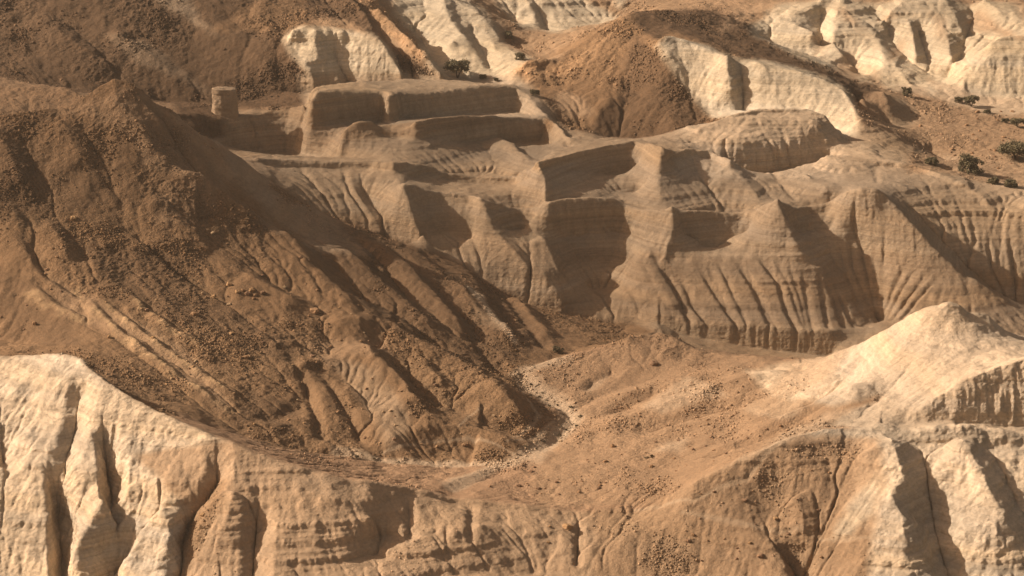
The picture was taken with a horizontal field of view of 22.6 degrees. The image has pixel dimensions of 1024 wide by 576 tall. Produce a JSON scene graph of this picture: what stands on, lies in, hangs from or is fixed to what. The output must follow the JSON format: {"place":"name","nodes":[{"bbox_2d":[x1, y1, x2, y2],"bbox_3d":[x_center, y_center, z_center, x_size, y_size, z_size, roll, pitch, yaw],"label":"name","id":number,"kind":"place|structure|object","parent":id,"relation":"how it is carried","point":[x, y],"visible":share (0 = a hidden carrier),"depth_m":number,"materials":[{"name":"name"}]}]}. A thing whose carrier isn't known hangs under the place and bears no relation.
{"place":"outdoors","nodes":[
{"label":"outdoors","id":0,"kind":"place"},
{"bbox_2d":[0,0,320,138],"bbox_3d":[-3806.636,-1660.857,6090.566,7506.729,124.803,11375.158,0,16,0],"label":"hillside","id":1,"kind":"structure","parent":0,"point":[204,31],"depth_m":708.59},
{"bbox_2d":[0,77,657,464],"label":"debris hillside","id":2,"kind":"structure","parent":0,"point":[134,205],"depth_m":534.60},
{"bbox_2d":[190,312,198,315],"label":"boulder","id":3,"kind":"object","parent":2,"relation":"on","point":[194,313],"visible":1,"depth_m":521.11,"materials":[{"name":"brown stone"}]},
{"bbox_2d":[310,307,320,313],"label":"boulder","id":4,"kind":"object","parent":2,"relation":"on","point":[315,310],"visible":1,"depth_m":531.23,"materials":[{"name":"brown stone"}]},
{"bbox_2d":[552,346,563,352],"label":"desert shrub","id":5,"kind":"object","parent":2,"relation":"on","point":[555,349],"visible":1,"depth_m":545.79,"materials":[{"name":"green plant"}]},
{"bbox_2d":[0,353,1023,575],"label":"foreground ridge","id":6,"kind":"structure","parent":0,"point":[100,476],"depth_m":456.18,"materials":[{"name":"beige stone"}]},
{"bbox_2d":[562,523,572,529],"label":"boulder","id":7,"kind":"object","parent":6,"relation":"on","point":[567,526],"visible":1,"depth_m":460.99,"materials":[{"name":"brown stone"}]},
{"bbox_2d":[0,0,1023,575],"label":"rubble","id":8,"kind":"object","parent":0,"point":[288,322],"visible":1,"depth_m":539.78,"materials":[{"name":"brown stone"}]},
{"bbox_2d":[283,0,858,136],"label":"chalk outcrop","id":9,"kind":"object","parent":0,"point":[716,83],"visible":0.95,"depth_m":706.61,"materials":[{"name":"beige stone"}]},
{"bbox_2d":[515,53,525,59],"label":"desert shrub","id":10,"kind":"object","parent":9,"relation":"on","point":[521,56],"visible":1,"depth_m":718.27,"materials":[{"name":"green plant"}]},
{"bbox_2d":[300,0,880,138],"bbox_3d":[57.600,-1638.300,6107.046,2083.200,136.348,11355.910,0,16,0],"label":"brown hill","id":11,"kind":"structure","parent":0,"point":[603,111],"depth_m":708.31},
{"bbox_2d":[504,30,513,38],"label":"acacia tree","id":12,"kind":"object","parent":11,"relation":"on","point":[508,33],"visible":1,"depth_m":744.87,"materials":[{"name":"green plant"}]},
{"bbox_2d":[176,333,1023,512],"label":"valley floor","id":13,"kind":"structure","parent":0,"point":[630,370],"depth_m":493.72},
{"bbox_2d":[336,355,583,491],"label":"dry streambed","id":14,"kind":"structure","parent":13,"relation":"on","point":[457,484],"depth_m":506.73,"materials":[{"name":"beige gravel"}]},
{"bbox_2d":[649,360,657,365],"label":"boulder","id":15,"kind":"object","parent":13,"relation":"on","point":[652,363],"visible":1,"depth_m":531.44,"materials":[{"name":"brown stone"}]},
{"bbox_2d":[177,102,1023,358],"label":"canyon cliff","id":16,"kind":"structure","parent":0,"point":[877,238],"depth_m":606.28,"materials":[{"name":"brown stone"}]},
{"bbox_2d":[211,86,238,119],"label":"rock tower","id":17,"kind":"structure","parent":16,"relation":"on","point":[225,100],"depth_m":654.18,"materials":[{"name":"brown stone"}]},
{"bbox_2d":[299,73,843,178],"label":"mesa","id":18,"kind":"structure","parent":16,"relation":"on","point":[775,143],"depth_m":655.62,"materials":[{"name":"brown stone"}]},
{"bbox_2d":[442,58,470,77],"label":"acacia tree","id":19,"kind":"object","parent":18,"relation":"on","point":[452,65],"visible":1,"depth_m":708.28,"materials":[{"name":"green plant"}]},
{"bbox_2d":[479,74,486,78],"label":"desert shrub","id":20,"kind":"object","parent":18,"relation":"on","point":[482,76],"visible":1,"depth_m":709.62,"materials":[{"name":"green plant"}]},
{"bbox_2d":[529,89,539,95],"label":"desert shrub","id":21,"kind":"object","parent":18,"relation":"on","point":[534,92],"visible":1,"depth_m":687.11,"materials":[{"name":"green plant"}]},
{"bbox_2d":[238,5,1023,198],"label":"desert flat","id":22,"kind":"structure","parent":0,"point":[892,109],"depth_m":694.59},
{"bbox_2d":[901,87,911,96],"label":"acacia tree","id":23,"kind":"object","parent":22,"relation":"on","point":[905,91],"visible":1,"depth_m":713.68,"materials":[{"name":"green plant"}]},
{"bbox_2d":[924,157,938,164],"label":"desert shrub","id":24,"kind":"object","parent":22,"relation":"on","point":[931,160],"visible":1,"depth_m":649.98,"materials":[{"name":"green plant"}]},
{"bbox_2d":[954,96,962,102],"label":"desert shrub","id":25,"kind":"object","parent":22,"relation":"on","point":[958,99],"visible":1,"depth_m":716.13,"materials":[{"name":"green plant"}]},
{"bbox_2d":[962,95,979,106],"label":"acacia tree","id":26,"kind":"object","parent":22,"relation":"on","point":[969,99],"visible":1,"depth_m":713.11,"materials":[{"name":"green plant"}]},
{"bbox_2d":[958,152,984,174],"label":"acacia tree","id":27,"kind":"object","parent":22,"relation":"on","point":[969,162],"visible":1,"depth_m":642.03,"materials":[{"name":"green plant"}]},
{"bbox_2d":[986,177,999,184],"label":"desert shrub","id":28,"kind":"object","parent":22,"relation":"on","point":[993,180],"visible":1,"depth_m":630.74,"materials":[{"name":"green plant"}]},
{"bbox_2d":[1001,118,1009,122],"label":"desert shrub","id":29,"kind":"object","parent":22,"relation":"on","point":[1005,120],"visible":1,"depth_m":699.26,"materials":[{"name":"green plant"}]},
{"bbox_2d":[997,139,1023,159],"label":"acacia tree","id":30,"kind":"object","parent":22,"relation":"on","point":[1016,149],"visible":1,"depth_m":659.56,"materials":[{"name":"green plant"}]},
{"bbox_2d":[1004,179,1017,187],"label":"desert shrub","id":31,"kind":"object","parent":22,"relation":"on","point":[1010,182],"visible":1,"depth_m":628.72,"materials":[{"name":"green plant"}]},
{"bbox_2d":[1010,117,1023,126],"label":"acacia tree","id":32,"kind":"object","parent":22,"relation":"on","point":[1015,121],"visible":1,"depth_m":693.37,"materials":[{"name":"green plant"}]},
{"bbox_2d":[716,0,1023,97],"bbox_3d":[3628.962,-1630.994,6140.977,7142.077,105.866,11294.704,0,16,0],"label":"white badlands","id":33,"kind":"structure","parent":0,"point":[964,45],"depth_m":753.08,"materials":[{"name":"beige stone"}]},
{"bbox_2d":[750,301,1023,451],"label":"pale hill","id":34,"kind":"structure","parent":0,"point":[947,363],"depth_m":484.31,"materials":[{"name":"beige stone"}]}
]}

